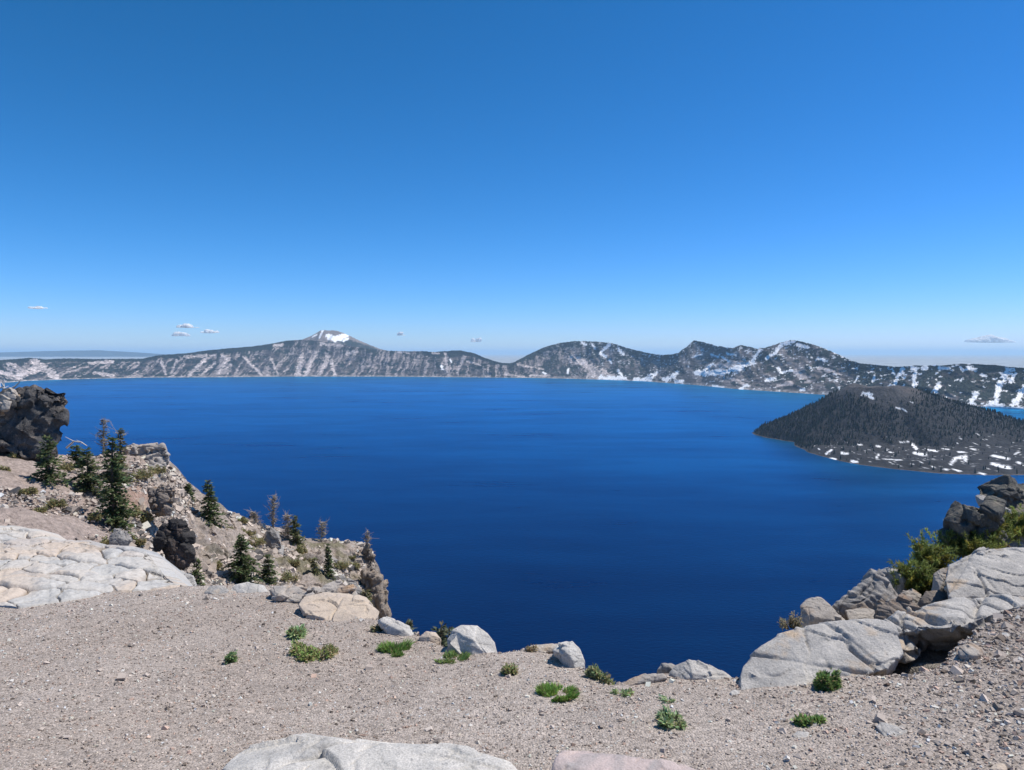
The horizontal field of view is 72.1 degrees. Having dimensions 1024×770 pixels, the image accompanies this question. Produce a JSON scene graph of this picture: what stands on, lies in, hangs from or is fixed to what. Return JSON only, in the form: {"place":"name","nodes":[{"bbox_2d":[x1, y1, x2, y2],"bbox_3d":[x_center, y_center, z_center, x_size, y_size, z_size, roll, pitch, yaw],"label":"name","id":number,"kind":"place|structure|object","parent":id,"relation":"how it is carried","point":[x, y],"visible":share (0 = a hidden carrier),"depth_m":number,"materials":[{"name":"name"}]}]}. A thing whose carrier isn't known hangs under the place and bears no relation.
{"place":"outdoors","nodes":[
{"label":"outdoors","id":0,"kind":"place"},
{"bbox_2d":[0,350,167,356],"bbox_3d":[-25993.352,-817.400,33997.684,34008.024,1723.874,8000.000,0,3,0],"label":"distant ridge","id":1,"kind":"structure","parent":0,"point":[87,353],"depth_m":33295.61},
{"bbox_2d":[176,323,199,327],"bbox_3d":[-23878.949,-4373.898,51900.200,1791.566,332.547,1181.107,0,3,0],"label":"cloud","id":2,"kind":"structure","parent":0,"point":[185,325],"depth_m":51635.28,"materials":[{"name":"white"}]},
{"bbox_2d":[0,451,380,591],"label":"rocky hillside","id":3,"kind":"structure","parent":0,"point":[20,472],"depth_m":22.33,"materials":[{"name":"stone"}]},
{"bbox_2d":[19,486,39,495],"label":"shrub","id":4,"kind":"object","parent":3,"relation":"on","point":[29,491],"visible":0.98,"depth_m":18.76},
{"bbox_2d":[0,385,69,460],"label":"crag","id":5,"kind":"structure","parent":3,"relation":"on","point":[32,417],"depth_m":22.61,"materials":[{"name":"stone"}]},
{"bbox_2d":[0,387,20,415],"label":"rock","id":6,"kind":"object","parent":5,"relation":"on","point":[6,396],"visible":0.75,"depth_m":22.51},
{"bbox_2d":[32,506,47,512],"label":"shrub","id":7,"kind":"object","parent":3,"relation":"on","point":[43,509],"visible":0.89,"depth_m":17.41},
{"bbox_2d":[26,435,70,486],"bbox_3d":[-13.413,2.356,20.375,1.319,1.842,1.191,0,3,0],"label":"fir tree","id":8,"kind":"object","parent":3,"relation":"on","point":[48,470],"visible":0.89,"depth_m":20.29,"materials":[{"name":"green plant"}]},
{"bbox_2d":[44,497,68,509],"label":"shrub","id":9,"kind":"object","parent":3,"relation":"on","point":[53,502],"visible":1,"depth_m":18.31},
{"bbox_2d":[58,461,74,472],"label":"shrub","id":10,"kind":"object","parent":3,"relation":"on","point":[64,466],"visible":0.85,"depth_m":22.62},
{"bbox_2d":[67,445,88,468],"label":"fir tree","id":11,"kind":"object","parent":3,"relation":"on","point":[74,455],"visible":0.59,"depth_m":23.72,"materials":[{"name":"green plant"}]},
{"bbox_2d":[70,446,109,498],"bbox_3d":[-12.709,2.688,21.008,1.417,1.767,1.314,-1,3,-26],"label":"fir tree","id":12,"kind":"object","parent":3,"relation":"on","point":[85,481],"visible":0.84,"depth_m":20.87,"materials":[{"name":"green plant"}]},
{"bbox_2d":[87,513,102,520],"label":"shrub","id":13,"kind":"object","parent":3,"relation":"on","point":[98,516],"visible":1,"depth_m":18.64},
{"bbox_2d":[93,418,115,454],"bbox_3d":[-15.139,2.010,26.036,1.001,1.797,0.598,2,3,31],"label":"snag tree","id":14,"kind":"object","parent":3,"relation":"on","point":[103,441],"visible":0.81,"depth_m":26.01,"materials":[{"name":"grey plant"}]},
{"bbox_2d":[92,435,142,535],"bbox_3d":[-10.810,2.730,19.212,1.374,2.771,1.407,0,3,0],"label":"fir tree","id":15,"kind":"object","parent":3,"relation":"on","point":[115,513],"visible":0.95,"depth_m":19.08,"materials":[{"name":"green plant"}]},
{"bbox_2d":[109,528,131,545],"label":"rock","id":16,"kind":"object","parent":3,"relation":"on","point":[117,536],"visible":0.67,"depth_m":15.41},
{"bbox_2d":[107,426,138,483],"bbox_3d":[-12.775,2.418,22.892,1.032,2.372,0.973,2,3,38],"label":"fir tree","id":17,"kind":"object","parent":3,"relation":"on","point":[120,437],"visible":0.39,"depth_m":22.88,"materials":[{"name":"green plant"}]},
{"bbox_2d":[132,535,146,545],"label":"shrub","id":18,"kind":"object","parent":3,"relation":"on","point":[140,542],"visible":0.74,"depth_m":18.77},
{"bbox_2d":[131,468,153,479],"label":"shrub","id":19,"kind":"object","parent":3,"relation":"on","point":[143,474],"visible":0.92,"depth_m":24.15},
{"bbox_2d":[121,442,169,475],"bbox_3d":[-13.896,2.878,26.731,2.260,1.441,1.299,1,3,23],"label":"rock","id":20,"kind":"object","parent":3,"relation":"on","point":[156,453],"visible":0.56,"depth_m":26.36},
{"bbox_2d":[137,510,154,522],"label":"shrub","id":21,"kind":"object","parent":3,"relation":"on","point":[145,517],"visible":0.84,"depth_m":20.67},
{"bbox_2d":[146,464,166,473],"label":"shrub","id":22,"kind":"object","parent":3,"relation":"on","point":[161,470],"visible":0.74,"depth_m":25.76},
{"bbox_2d":[147,484,175,517],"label":"outcrop","id":23,"kind":"object","parent":3,"relation":"on","point":[161,500],"visible":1,"depth_m":20.78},
{"bbox_2d":[152,518,196,570],"bbox_3d":[-8.352,3.906,17.265,0.910,1.380,2.025,-2,3,-33],"label":"outcrop","id":24,"kind":"object","parent":3,"relation":"on","point":[174,540],"visible":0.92,"depth_m":16.71,"materials":[{"name":"stone"}]},
{"bbox_2d":[0,453,376,592],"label":"rubble","id":25,"kind":"object","parent":3,"relation":"on","point":[213,575],"visible":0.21,"depth_m":24.89,"materials":[{"name":"stone"}]},
{"bbox_2d":[184,482,197,500],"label":"fir tree","id":26,"kind":"object","parent":3,"relation":"on","point":[187,487],"visible":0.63,"depth_m":28.17,"materials":[{"name":"green plant"}]},
{"bbox_2d":[190,557,205,585],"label":"fir tree","id":27,"kind":"object","parent":3,"relation":"on","point":[196,574],"visible":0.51,"depth_m":22.06,"materials":[{"name":"green plant"}]},
{"bbox_2d":[199,480,228,527],"bbox_3d":[-11.604,4.848,27.290,1.356,2.362,1.514,0,3,0],"label":"fir tree","id":28,"kind":"object","parent":3,"relation":"on","point":[209,513],"visible":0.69,"depth_m":27.19,"materials":[{"name":"green plant"}]},
{"bbox_2d":[219,533,265,583],"bbox_3d":[-9.204,6.185,24.094,1.506,2.306,1.536,1,3,13],"label":"fir tree","id":29,"kind":"object","parent":3,"relation":"on","point":[243,566],"visible":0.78,"depth_m":23.95,"materials":[{"name":"green plant"}]},
{"bbox_2d":[244,507,263,522],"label":"snag tree","id":30,"kind":"object","parent":3,"relation":"on","point":[253,515],"visible":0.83,"depth_m":30.62,"materials":[{"name":"grey plant"}]},
{"bbox_2d":[247,535,266,545],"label":"shrub","id":31,"kind":"object","parent":3,"relation":"on","point":[259,541],"visible":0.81,"depth_m":28.00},
{"bbox_2d":[256,554,280,585],"bbox_3d":[-8.834,6.781,25.409,1.171,1.454,1.079,0,3,0],"label":"fir tree","id":32,"kind":"object","parent":3,"relation":"on","point":[266,568],"visible":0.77,"depth_m":25.27,"materials":[{"name":"green plant"}]},
{"bbox_2d":[265,527,280,548],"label":"rock","id":33,"kind":"object","parent":3,"relation":"on","point":[272,538],"visible":0.8,"depth_m":28.69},
{"bbox_2d":[266,494,280,529],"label":"snag tree","id":34,"kind":"object","parent":3,"relation":"on","point":[273,507],"visible":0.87,"depth_m":30.64,"materials":[{"name":"grey plant"}]},
{"bbox_2d":[279,509,292,538],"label":"snag tree","id":35,"kind":"object","parent":3,"relation":"on","point":[286,526],"visible":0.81,"depth_m":30.68,"materials":[{"name":"grey plant"}]},
{"bbox_2d":[280,569,298,582],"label":"shrub","id":36,"kind":"object","parent":3,"relation":"on","point":[287,574],"visible":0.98,"depth_m":26.35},
{"bbox_2d":[288,556,300,566],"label":"shrub","id":37,"kind":"object","parent":3,"relation":"on","point":[295,562],"visible":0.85,"depth_m":27.90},
{"bbox_2d":[287,515,306,546],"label":"fir tree","id":38,"kind":"object","parent":3,"relation":"on","point":[294,532],"visible":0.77,"depth_m":30.44,"materials":[{"name":"green plant"}]},
{"bbox_2d":[296,544,307,554],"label":"shrub","id":39,"kind":"object","parent":3,"relation":"on","point":[301,549],"visible":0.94,"depth_m":29.83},
{"bbox_2d":[309,557,319,575],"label":"fir tree","id":40,"kind":"object","parent":3,"relation":"on","point":[315,570],"visible":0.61,"depth_m":27.73,"materials":[{"name":"green plant"}]},
{"bbox_2d":[316,517,329,541],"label":"snag tree","id":41,"kind":"object","parent":3,"relation":"on","point":[321,524],"visible":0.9,"depth_m":32.14,"materials":[{"name":"grey plant"}]},
{"bbox_2d":[322,543,335,580],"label":"fir tree","id":42,"kind":"object","parent":3,"relation":"on","point":[328,571],"visible":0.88,"depth_m":28.52,"materials":[{"name":"green plant"}]},
{"bbox_2d":[333,560,349,569],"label":"shrub","id":43,"kind":"object","parent":3,"relation":"on","point":[342,564],"visible":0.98,"depth_m":30.02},
{"bbox_2d":[338,575,361,594],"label":"rock","id":44,"kind":"object","parent":3,"relation":"on","point":[349,581],"visible":0.41,"depth_m":29.15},
{"bbox_2d":[361,589,374,606],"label":"fir tree","id":45,"kind":"object","parent":3,"relation":"on","point":[368,594],"visible":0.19,"depth_m":28.64,"materials":[{"name":"green plant"}]},
{"bbox_2d":[360,564,391,619],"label":"cliff","id":46,"kind":"structure","parent":3,"relation":"on","point":[374,582],"depth_m":30.02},
{"bbox_2d":[360,544,375,565],"bbox_3d":[-6.689,7.914,32.319,0.671,1.423,1.160,-1,3,-23],"label":"rock pillar","id":47,"kind":"object","parent":46,"relation":"on","point":[369,557],"visible":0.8,"depth_m":31.91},
{"bbox_2d":[361,527,378,553],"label":"snag tree","id":48,"kind":"object","parent":47,"relation":"on","point":[367,537],"visible":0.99,"depth_m":31.92,"materials":[{"name":"grey plant"}]},
{"bbox_2d":[302,330,385,350],"bbox_3d":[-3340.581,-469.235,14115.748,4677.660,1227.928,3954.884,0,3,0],"label":"snowy mountain","id":49,"kind":"structure","parent":0,"point":[333,336],"depth_m":13270.00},
{"bbox_2d":[0,377,1023,684],"bbox_3d":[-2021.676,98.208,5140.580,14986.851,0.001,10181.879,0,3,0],"label":"lake","id":50,"kind":"structure","parent":0,"point":[620,531],"depth_m":1656.18,"materials":[{"name":"liquid"}]},
{"bbox_2d":[0,584,1023,769],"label":"gravel ground","id":51,"kind":"structure","parent":0,"point":[928,659],"depth_m":4.33,"materials":[{"name":"gravel"}]},
{"bbox_2d":[0,525,192,608],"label":"bedrock outcrop","id":52,"kind":"object","parent":51,"relation":"on","point":[38,567],"visible":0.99,"depth_m":8.55,"materials":[{"name":"stone"}]},
{"bbox_2d":[181,570,196,585],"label":"rim stone","id":53,"kind":"object","parent":51,"relation":"on","point":[190,578],"visible":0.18,"depth_m":10.82,"materials":[{"name":"stone"}]},
{"bbox_2d":[205,585,228,594],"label":"rim stone","id":54,"kind":"object","parent":51,"relation":"on","point":[216,589],"visible":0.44,"depth_m":7.88,"materials":[{"name":"stone"}]},
{"bbox_2d":[224,649,239,664],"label":"weed clump","id":55,"kind":"object","parent":51,"relation":"on","point":[231,657],"visible":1,"depth_m":5.31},
{"bbox_2d":[230,582,268,592],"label":"rim stone","id":56,"kind":"object","parent":51,"relation":"on","point":[247,587],"visible":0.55,"depth_m":7.96,"materials":[{"name":"white stone"}]},
{"bbox_2d":[285,623,309,639],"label":"weed clump","id":57,"kind":"object","parent":51,"relation":"on","point":[296,632],"visible":0.98,"depth_m":5.96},
{"bbox_2d":[288,638,338,662],"bbox_3d":[-1.542,2.057,5.454,0.396,0.165,0.353,0,3,0],"label":"weed clump","id":58,"kind":"object","parent":51,"relation":"on","point":[304,652],"visible":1,"depth_m":5.42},
{"bbox_2d":[270,580,357,603],"bbox_3d":[-2.122,2.264,7.583,1.077,0.330,0.711,0,3,0],"label":"rock shelf","id":59,"kind":"object","parent":51,"relation":"on","point":[290,593],"visible":0.56,"depth_m":7.40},
{"bbox_2d":[298,592,378,621],"bbox_3d":[-1.728,2.249,7.005,0.764,0.345,1.189,-1,3,-14],"label":"rock shelf","id":60,"kind":"object","parent":51,"relation":"on","point":[328,606],"visible":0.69,"depth_m":6.78,"materials":[{"name":"stone"}]},
{"bbox_2d":[222,733,516,769],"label":"boulder","id":61,"kind":"object","parent":51,"relation":"on","point":[305,751],"visible":1,"depth_m":3.51,"materials":[{"name":"white stone"}]},
{"bbox_2d":[369,624,382,631],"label":"weed clump","id":62,"kind":"object","parent":51,"relation":"on","point":[374,628],"visible":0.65,"depth_m":6.16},
{"bbox_2d":[378,616,412,635],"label":"rim stone","id":63,"kind":"object","parent":51,"relation":"on","point":[390,625],"visible":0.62,"depth_m":6.08,"materials":[{"name":"white stone"}]},
{"bbox_2d":[376,635,414,656],"bbox_3d":[-0.946,2.080,5.615,0.298,0.100,0.308,1,3,16],"label":"grass tuft","id":64,"kind":"object","parent":51,"relation":"on","point":[393,649],"visible":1,"depth_m":5.59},
{"bbox_2d":[404,618,415,632],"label":"fir tree","id":65,"kind":"object","parent":51,"relation":"on","point":[409,622],"visible":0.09,"depth_m":11.48,"materials":[{"name":"green plant"}]},
{"bbox_2d":[419,631,440,644],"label":"rim stone","id":66,"kind":"object","parent":51,"relation":"on","point":[426,636],"visible":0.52,"depth_m":5.84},
{"bbox_2d":[430,620,448,646],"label":"fir tree","id":67,"kind":"object","parent":51,"relation":"on","point":[441,633],"visible":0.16,"depth_m":12.09,"materials":[{"name":"green plant"}]},
{"bbox_2d":[434,649,472,663],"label":"grass tuft","id":68,"kind":"object","parent":51,"relation":"on","point":[450,655],"visible":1,"depth_m":5.37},
{"bbox_2d":[446,625,496,654],"bbox_3d":[-0.311,2.146,5.785,0.458,0.460,0.725,0,3,0],"label":"rim stone","id":69,"kind":"object","parent":51,"relation":"on","point":[473,639],"visible":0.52,"depth_m":5.50,"materials":[{"name":"white stone"}]},
{"bbox_2d":[499,662,518,675],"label":"weed clump","id":70,"kind":"object","parent":51,"relation":"on","point":[507,669],"visible":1,"depth_m":4.92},
{"bbox_2d":[524,643,557,653],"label":"rim stone","id":71,"kind":"object","parent":51,"relation":"on","point":[547,648],"visible":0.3,"depth_m":5.51,"materials":[{"name":"stone"}]},
{"bbox_2d":[535,681,580,701],"bbox_3d":[0.304,1.949,4.508,0.274,0.100,0.325,-2,3,-33],"label":"grass tuft","id":72,"kind":"object","parent":51,"relation":"on","point":[547,689],"visible":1,"depth_m":4.50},
{"bbox_2d":[553,641,584,671],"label":"rim stone","id":73,"kind":"object","parent":51,"relation":"on","point":[568,654],"visible":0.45,"depth_m":5.10,"materials":[{"name":"white stone"}]},
{"bbox_2d":[584,662,614,684],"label":"weed clump","id":74,"kind":"object","parent":51,"relation":"on","point":[595,672],"visible":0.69,"depth_m":4.81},
{"bbox_2d":[610,687,634,696],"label":"weed clump","id":75,"kind":"object","parent":51,"relation":"on","point":[629,691],"visible":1,"depth_m":4.50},
{"bbox_2d":[551,750,695,769],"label":"rock","id":76,"kind":"object","parent":51,"relation":"on","point":[575,760],"visible":1,"depth_m":3.30,"materials":[{"name":"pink stone"}]},
{"bbox_2d":[624,673,666,685],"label":"rim stone","id":77,"kind":"object","parent":51,"relation":"on","point":[644,678],"visible":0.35,"depth_m":4.72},
{"bbox_2d":[657,663,674,673],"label":"rim stone","id":78,"kind":"object","parent":51,"relation":"on","point":[663,668],"visible":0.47,"depth_m":4.97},
{"bbox_2d":[658,694,675,703],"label":"weed clump","id":79,"kind":"object","parent":51,"relation":"on","point":[662,697],"visible":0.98,"depth_m":4.31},
{"bbox_2d":[654,704,687,729],"bbox_3d":[0.900,1.890,3.983,0.192,0.129,0.205,0,3,0],"label":"weed clump","id":80,"kind":"object","parent":51,"relation":"on","point":[665,717],"visible":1,"depth_m":3.96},
{"bbox_2d":[669,659,731,679],"bbox_3d":[1.362,2.089,5.049,0.445,0.379,0.634,1,3,17],"label":"rim stone","id":81,"kind":"object","parent":51,"relation":"on","point":[689,669],"visible":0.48,"depth_m":4.82,"materials":[{"name":"stone"}]},
{"bbox_2d":[792,731,808,737],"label":"loose stone","id":82,"kind":"object","parent":51,"relation":"on","point":[799,734],"visible":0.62,"depth_m":3.77,"materials":[{"name":"stone"}]},
{"bbox_2d":[790,711,813,727],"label":"weed clump","id":83,"kind":"object","parent":51,"relation":"on","point":[802,720],"visible":1,"depth_m":3.90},
{"bbox_2d":[811,713,827,723],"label":"weed clump","id":84,"kind":"object","parent":51,"relation":"on","point":[820,718],"visible":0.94,"depth_m":3.92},
{"bbox_2d":[738,619,903,689],"bbox_3d":[2.496,2.331,5.819,1.242,1.381,3.309,1,3,27],"label":"rock slab","id":85,"kind":"object","parent":51,"relation":"on","point":[852,647],"visible":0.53,"depth_m":4.78,"materials":[{"name":"stone"}]},
{"bbox_2d":[778,611,803,630],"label":"shrub","id":86,"kind":"object","parent":85,"relation":"on","point":[791,621],"visible":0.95,"depth_m":6.62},
{"bbox_2d":[800,597,844,626],"bbox_3d":[3.154,2.353,7.108,0.430,0.504,0.807,1,3,26],"label":"rock","id":87,"kind":"object","parent":85,"relation":"on","point":[816,610],"visible":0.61,"depth_m":6.86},
{"bbox_2d":[811,667,843,691],"bbox_3d":[2.005,1.877,4.460,0.197,0.142,0.194,1,3,18],"label":"bush","id":88,"kind":"object","parent":51,"relation":"on","point":[824,680],"visible":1,"depth_m":4.43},
{"bbox_2d":[845,608,874,619],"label":"rock","id":89,"kind":"object","parent":51,"relation":"on","point":[862,613],"visible":0.41,"depth_m":7.13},
{"bbox_2d":[831,569,897,619],"bbox_3d":[3.952,2.372,7.764,0.702,0.879,1.551,2,3,31],"label":"rock","id":90,"kind":"object","parent":51,"relation":"on","point":[871,589],"visible":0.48,"depth_m":7.29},
{"bbox_2d":[876,722,906,736],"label":"loose stone","id":91,"kind":"object","parent":51,"relation":"on","point":[883,728],"visible":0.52,"depth_m":3.74,"materials":[{"name":"stone"}]},
{"bbox_2d":[872,593,920,619],"bbox_3d":[3.679,2.228,6.652,0.463,0.658,1.198,2,3,30],"label":"rock","id":92,"kind":"object","parent":51,"relation":"on","point":[882,609],"visible":0.38,"depth_m":6.33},
{"bbox_2d":[881,567,913,594],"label":"rock","id":93,"kind":"object","parent":51,"relation":"on","point":[901,581],"visible":0.18,"depth_m":8.53,"materials":[{"name":"stone"}]},
{"bbox_2d":[886,554,934,595],"bbox_3d":[4.891,2.389,8.492,0.699,0.641,0.642,0,3,0],"label":"bush","id":94,"kind":"object","parent":51,"relation":"on","point":[919,578],"visible":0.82,"depth_m":8.47,"materials":[{"name":"green plant"}]},
{"bbox_2d":[901,588,921,602],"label":"rock","id":95,"kind":"object","parent":51,"relation":"on","point":[915,594],"visible":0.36,"depth_m":8.23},
{"bbox_2d":[905,529,958,574],"bbox_3d":[5.650,2.282,9.444,0.649,0.702,0.655,0,3,0],"label":"bush","id":96,"kind":"object","parent":51,"relation":"on","point":[937,556],"visible":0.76,"depth_m":9.37,"materials":[{"name":"green plant"}]},
{"bbox_2d":[918,590,947,606],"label":"rock","id":97,"kind":"object","parent":51,"relation":"on","point":[928,597],"visible":0.4,"depth_m":7.33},
{"bbox_2d":[931,567,947,592],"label":"rock","id":98,"kind":"object","parent":51,"relation":"on","point":[939,578],"visible":0.3,"depth_m":7.97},
{"bbox_2d":[884,594,1023,663],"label":"boulder","id":99,"kind":"object","parent":51,"relation":"on","point":[946,625],"visible":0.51,"depth_m":5.67,"materials":[{"name":"stone"}]},
{"bbox_2d":[925,519,1016,559],"bbox_3d":[6.834,2.360,10.520,1.256,0.760,0.933,0,3,0],"label":"bush","id":100,"kind":"object","parent":51,"relation":"on","point":[965,547],"visible":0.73,"depth_m":10.39,"materials":[{"name":"green plant"}]},
{"bbox_2d":[958,644,985,660],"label":"rock","id":101,"kind":"object","parent":51,"relation":"on","point":[966,652],"visible":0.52,"depth_m":4.71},
{"bbox_2d":[939,496,1007,546],"bbox_3d":[7.326,2.210,11.107,0.853,1.116,2.032,2,3,37],"label":"rock","id":102,"kind":"object","parent":51,"relation":"on","point":[984,517],"visible":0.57,"depth_m":10.45,"materials":[{"name":"stone"}]},
{"bbox_2d":[944,547,1023,598],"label":"rock ledge","id":103,"kind":"object","parent":51,"relation":"on","point":[982,572],"visible":0.72,"depth_m":7.04,"materials":[{"name":"stone"}]},
{"bbox_2d":[975,494,1011,517],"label":"rock","id":104,"kind":"object","parent":51,"relation":"on","point":[979,499],"visible":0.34,"depth_m":14.15,"materials":[{"name":"stone"}]},
{"bbox_2d":[989,763,1007,769],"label":"loose stone","id":105,"kind":"object","parent":51,"relation":"on","point":[999,766],"visible":1,"depth_m":3.24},
{"bbox_2d":[977,474,1023,515],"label":"crag","id":106,"kind":"structure","parent":51,"relation":"on","point":[1008,488],"depth_m":15.44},
{"bbox_2d":[999,503,1023,545],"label":"bush","id":107,"kind":"object","parent":51,"relation":"on","point":[1015,523],"visible":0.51,"depth_m":12.63,"materials":[{"name":"green plant"}]},
{"bbox_2d":[1004,534,1023,547],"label":"rock","id":108,"kind":"object","parent":51,"relation":"on","point":[1013,544],"visible":0.09,"depth_m":12.47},
{"bbox_2d":[0,340,1023,409],"bbox_3d":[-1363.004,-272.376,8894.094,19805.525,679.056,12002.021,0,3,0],"label":"crater rim hills","id":109,"kind":"structure","parent":0,"point":[791,366],"depth_m":8927.06,"materials":[{"name":"stone"}]},
{"bbox_2d":[0,354,1023,367],"bbox_3d":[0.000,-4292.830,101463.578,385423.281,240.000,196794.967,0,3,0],"label":"plains","id":110,"kind":"structure","parent":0,"point":[1006,360],"depth_m":21762.86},
{"bbox_2d":[0,0,1023,353],"label":"sky","id":111,"kind":"structure","parent":0,"point":[517,176],"materials":[{"name":"blue"}]},
{"bbox_2d":[752,383,1023,474],"bbox_3d":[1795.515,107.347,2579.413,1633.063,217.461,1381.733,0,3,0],"label":"island hill","id":112,"kind":"structure","parent":0,"point":[948,464],"depth_m":2419.36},
{"bbox_2d":[754,385,1023,473],"bbox_3d":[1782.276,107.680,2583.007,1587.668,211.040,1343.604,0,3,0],"label":"island forest","id":113,"kind":"object","parent":112,"relation":"on","point":[789,418],"visible":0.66,"depth_m":2521.45,"materials":[{"name":"plant"}]},
{"bbox_2d":[964,335,1014,342],"bbox_3d":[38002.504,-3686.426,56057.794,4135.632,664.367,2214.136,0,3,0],"label":"cloud","id":114,"kind":"structure","parent":0,"point":[984,339],"depth_m":55509.97,"materials":[{"name":"white"}]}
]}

